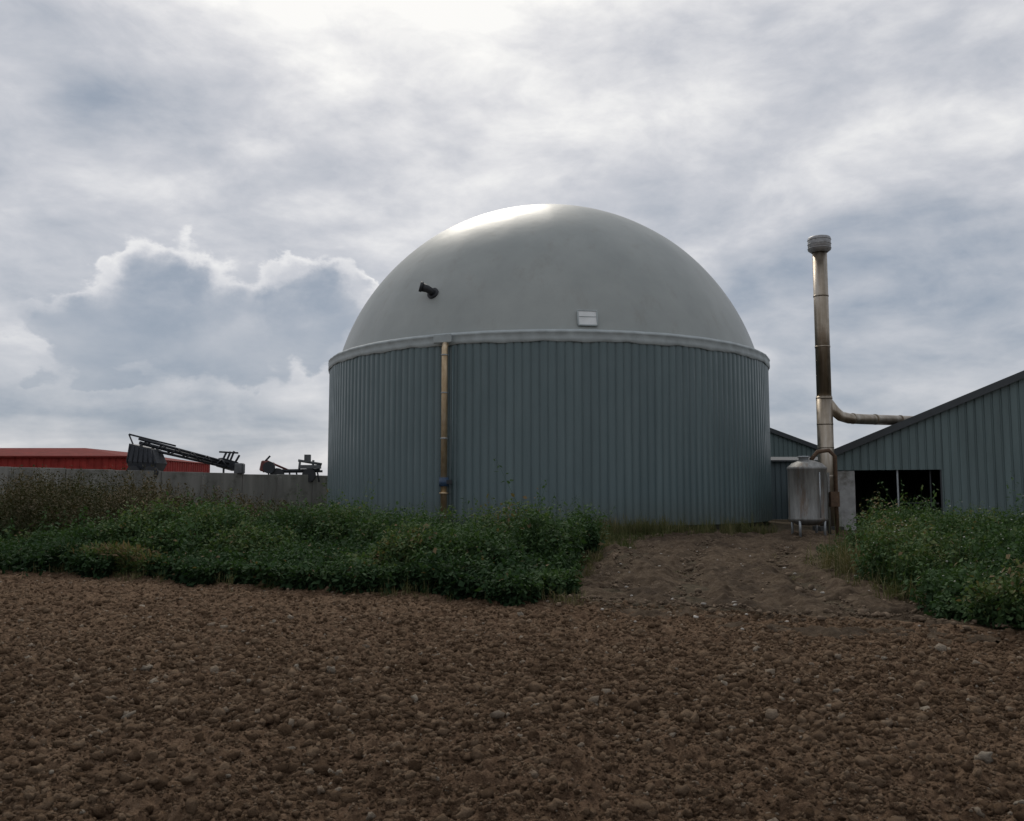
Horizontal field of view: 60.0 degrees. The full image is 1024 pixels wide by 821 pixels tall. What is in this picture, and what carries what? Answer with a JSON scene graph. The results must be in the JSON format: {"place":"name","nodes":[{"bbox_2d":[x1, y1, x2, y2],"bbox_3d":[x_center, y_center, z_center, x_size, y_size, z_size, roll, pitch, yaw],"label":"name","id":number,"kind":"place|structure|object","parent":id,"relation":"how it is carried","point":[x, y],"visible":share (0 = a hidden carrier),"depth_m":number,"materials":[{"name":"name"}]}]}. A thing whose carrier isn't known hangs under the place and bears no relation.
{"place":"outdoors","nodes":[
{"label":"outdoors","id":0,"kind":"place"},
{"bbox_2d":[0,448,209,472],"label":"red barn","id":1,"kind":"structure","parent":0,"point":[83,458],"depth_m":73.93,"materials":[{"name":"red metal"}]},
{"bbox_2d":[9,561,598,605],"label":"margin grass","id":2,"kind":"structure","parent":0,"point":[408,590],"depth_m":13.26,"materials":[{"name":"green plant"}]},
{"bbox_2d":[0,516,1023,820],"bbox_3d":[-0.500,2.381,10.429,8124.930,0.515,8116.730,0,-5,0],"label":"ground","id":3,"kind":"structure","parent":0,"point":[486,774],"depth_m":6.14,"materials":[{"name":"soil"}]},
{"bbox_2d":[0,467,10,498],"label":"panel","id":4,"kind":"object","parent":3,"relation":"on","point":[5,470],"visible":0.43,"depth_m":39.87,"materials":[{"name":"concrete"}]},
{"bbox_2d":[8,470,15,489],"bbox_3d":[-22.591,4.025,39.981,0.180,2.646,0.250,-4,-7,39],"label":"pilaster","id":5,"kind":"object","parent":3,"relation":"on","point":[13,476],"visible":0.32,"depth_m":40.00,"materials":[{"name":"concrete"}]},
{"bbox_2d":[11,467,65,495],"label":"panel","id":6,"kind":"object","parent":3,"relation":"on","point":[52,470],"visible":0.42,"depth_m":41.10,"materials":[{"name":"concrete"}]},
{"bbox_2d":[65,469,114,499],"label":"panel","id":7,"kind":"object","parent":3,"relation":"on","point":[85,471],"visible":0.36,"depth_m":42.90,"materials":[{"name":"concrete"}]},
{"bbox_2d":[113,473,119,496],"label":"pilaster","id":8,"kind":"object","parent":3,"relation":"on","point":[114,474],"visible":0.3,"depth_m":43.67,"materials":[{"name":"concrete"}]},
{"bbox_2d":[57,540,190,577],"bbox_3d":[-7.391,2.798,16.792,3.962,0.763,1.281,-2,-6,25],"label":"sow thistle clump","id":9,"kind":"object","parent":3,"relation":"on","point":[130,556],"visible":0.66,"depth_m":16.29,"materials":[{"name":"green plant"}]},
{"bbox_2d":[115,470,160,496],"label":"panel","id":10,"kind":"object","parent":3,"relation":"on","point":[138,475],"visible":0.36,"depth_m":44.69,"materials":[{"name":"concrete"}]},
{"bbox_2d":[0,459,326,538],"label":"dock weeds","id":11,"kind":"object","parent":3,"relation":"on","point":[21,504],"visible":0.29,"depth_m":20.89,"materials":[{"name":"green plant"}]},
{"bbox_2d":[161,471,202,505],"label":"panel","id":12,"kind":"object","parent":3,"relation":"on","point":[192,479],"visible":0.44,"depth_m":46.57,"materials":[{"name":"concrete"}]},
{"bbox_2d":[203,473,241,505],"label":"panel","id":13,"kind":"object","parent":3,"relation":"on","point":[224,481],"visible":0.42,"depth_m":48.45,"materials":[{"name":"concrete"}]},
{"bbox_2d":[242,474,277,510],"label":"panel","id":14,"kind":"object","parent":3,"relation":"on","point":[258,484],"visible":0.52,"depth_m":50.13,"materials":[{"name":"concrete"}]},
{"bbox_2d":[277,474,311,512],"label":"panel","id":15,"kind":"object","parent":3,"relation":"on","point":[289,483],"visible":0.58,"depth_m":52.04,"materials":[{"name":"concrete"}]},
{"bbox_2d":[0,498,591,578],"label":"tall nettles","id":16,"kind":"object","parent":3,"relation":"on","point":[184,541],"visible":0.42,"depth_m":16.72,"materials":[{"name":"green plant"}]},
{"bbox_2d":[0,459,610,605],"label":"nettle patch","id":17,"kind":"object","parent":3,"relation":"on","point":[390,553],"visible":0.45,"depth_m":15.62,"materials":[{"name":"green plant"}]},
{"bbox_2d":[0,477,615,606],"bbox_3d":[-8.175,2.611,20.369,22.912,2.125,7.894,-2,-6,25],"label":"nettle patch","id":18,"kind":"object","parent":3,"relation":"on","point":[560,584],"visible":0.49,"depth_m":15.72,"materials":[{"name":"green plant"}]},
{"bbox_2d":[312,475,326,510],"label":"panel","id":19,"kind":"object","parent":3,"relation":"on","point":[318,488],"visible":0.3,"depth_m":53.35,"materials":[{"name":"concrete"}]},
{"bbox_2d":[0,568,1023,737],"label":"soil clods","id":20,"kind":"object","parent":3,"relation":"on","point":[172,645],"visible":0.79,"depth_m":7.81,"materials":[{"name":"brown soil"}]},
{"bbox_2d":[0,629,1023,820],"bbox_3d":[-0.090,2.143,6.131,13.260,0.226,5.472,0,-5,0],"label":"soil clods","id":21,"kind":"object","parent":3,"relation":"on","point":[465,811],"visible":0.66,"depth_m":5.13,"materials":[{"name":"brown soil"}]},
{"bbox_2d":[327,204,771,528],"bbox_3d":[1.795,-2.128,45.384,21.949,16.170,21.915,0,-5,0],"label":"biogas tank","id":22,"kind":"object","parent":3,"relation":"on","point":[606,361],"visible":0.97,"depth_m":35.88,"materials":[{"name":"metal"}]},
{"bbox_2d":[575,538,619,589],"bbox_3d":[1.370,2.830,16.948,1.535,0.641,8.369,-1,-5,15],"label":"dry grass tussock","id":23,"kind":"object","parent":3,"relation":"on","point":[588,562],"visible":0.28,"depth_m":17.28,"materials":[{"name":"plant"}]},
{"bbox_2d":[593,513,781,535],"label":"verge grass","id":24,"kind":"structure","parent":3,"relation":"on","point":[727,527],"depth_m":30.70,"materials":[{"name":"green plant"}]},
{"bbox_2d":[673,538,821,579],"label":"track weeds","id":25,"kind":"object","parent":3,"relation":"on","point":[775,557],"visible":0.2,"depth_m":15.96,"materials":[{"name":"green plant"}]},
{"bbox_2d":[538,533,1012,640],"bbox_3d":[5.138,3.235,20.636,7.296,0.510,21.397,-2,-5,17],"label":"rubble","id":26,"kind":"object","parent":3,"relation":"on","point":[862,612],"visible":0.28,"depth_m":12.43,"materials":[{"name":"stone"}]},
{"bbox_2d":[770,428,817,456],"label":"farm shed","id":27,"kind":"structure","parent":3,"relation":"on","point":[782,444],"depth_m":57.97,"materials":[{"name":"metal"}]},
{"bbox_2d":[771,457,841,519],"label":"lean to store","id":28,"kind":"structure","parent":3,"relation":"on","point":[779,480],"depth_m":47.29,"materials":[{"name":"metal"}]},
{"bbox_2d":[743,534,872,578],"bbox_3d":[5.908,2.774,16.308,3.878,1.167,4.522,4,-6,-37],"label":"dry grass tussock","id":29,"kind":"object","parent":3,"relation":"on","point":[830,564],"visible":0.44,"depth_m":16.51,"materials":[{"name":"green plant"}]},
{"bbox_2d":[809,448,839,534],"bbox_3d":[10.599,2.788,29.971,1.102,3.016,0.400,0,-5,0],"label":"pipe riser","id":30,"kind":"object","parent":3,"relation":"on","point":[833,499],"visible":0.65,"depth_m":29.94,"materials":[{"name":"metal"}]},
{"bbox_2d":[807,235,912,530],"bbox_3d":[14.136,-1.002,34.965,5.600,11.460,1.140,2,-5,-19],"label":"flue stack","id":31,"kind":"object","parent":3,"relation":"on","point":[828,409],"visible":0.88,"depth_m":34.15,"materials":[{"name":"silver metal"}]},
{"bbox_2d":[804,542,925,603],"bbox_3d":[6.425,2.609,15.341,2.411,0.752,7.631,-1,-5,7],"label":"dry grass tussock","id":32,"kind":"object","parent":3,"relation":"on","point":[891,587],"visible":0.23,"depth_m":12.93,"materials":[{"name":"plant"}]},
{"bbox_2d":[829,514,998,600],"bbox_3d":[9.725,2.014,11.930,11.283,1.377,7.067,-2,-6,25],"label":"dry grass tussock","id":33,"kind":"object","parent":3,"relation":"on","point":[842,543],"visible":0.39,"depth_m":13.80,"materials":[{"name":"green plant"}]},
{"bbox_2d":[815,471,1023,630],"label":"weed bush","id":34,"kind":"object","parent":3,"relation":"on","point":[999,596],"visible":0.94,"depth_m":13.29,"materials":[{"name":"green plant"}]},
{"bbox_2d":[822,492,1023,600],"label":"weed flowers","id":35,"kind":"object","parent":34,"relation":"attached to","point":[944,537],"visible":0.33,"depth_m":14.29,"materials":[{"name":"plant"}]},
{"bbox_2d":[834,370,1023,529],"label":"farm shed","id":36,"kind":"structure","parent":3,"relation":"on","point":[966,449],"depth_m":34.29,"materials":[{"name":"metal"}]},
{"bbox_2d":[0,0,1023,475],"label":"sky","id":37,"kind":"structure","parent":0,"point":[202,202],"materials":[{"name":"grey"}]},
{"bbox_2d":[432,518,699,548],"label":"verge grass","id":38,"kind":"structure","parent":0,"point":[612,536],"depth_m":27.38,"materials":[{"name":"green plant"}]},
{"bbox_2d":[552,529,1012,644],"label":"dirt track","id":39,"kind":"structure","parent":0,"point":[645,573],"depth_m":14.68,"materials":[{"name":"brown soil"}]},
{"bbox_2d":[600,547,920,629],"bbox_3d":[4.276,2.883,17.166,5.554,0.448,15.122,-1,-5,13],"label":"pale debris","id":40,"kind":"object","parent":39,"relation":"on","point":[694,616],"visible":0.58,"depth_m":12.85,"materials":[{"name":"beige stone"}]},
{"bbox_2d":[787,456,828,536],"bbox_3d":[9.950,2.930,29.843,1.300,2.810,1.330,0,-5,0],"label":"steel storage vessel","id":41,"kind":"object","parent":39,"relation":"on","point":[807,493],"visible":0.98,"depth_m":29.36,"materials":[{"name":"silver metal"}]},
{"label":"silage clamp floor","id":42,"kind":"structure","parent":0,"visible":0},
{"bbox_2d":[126,433,244,477],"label":"boom conveyor","id":43,"kind":"object","parent":42,"relation":"on","point":[140,456],"visible":0.89,"depth_m":46.42,"materials":[{"name":"black metal"}]},
{"bbox_2d":[259,455,322,481],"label":"farm cultivator","id":44,"kind":"object","parent":42,"relation":"on","point":[269,468],"visible":0.84,"depth_m":52.96,"materials":[{"name":"black metal"}]}
]}

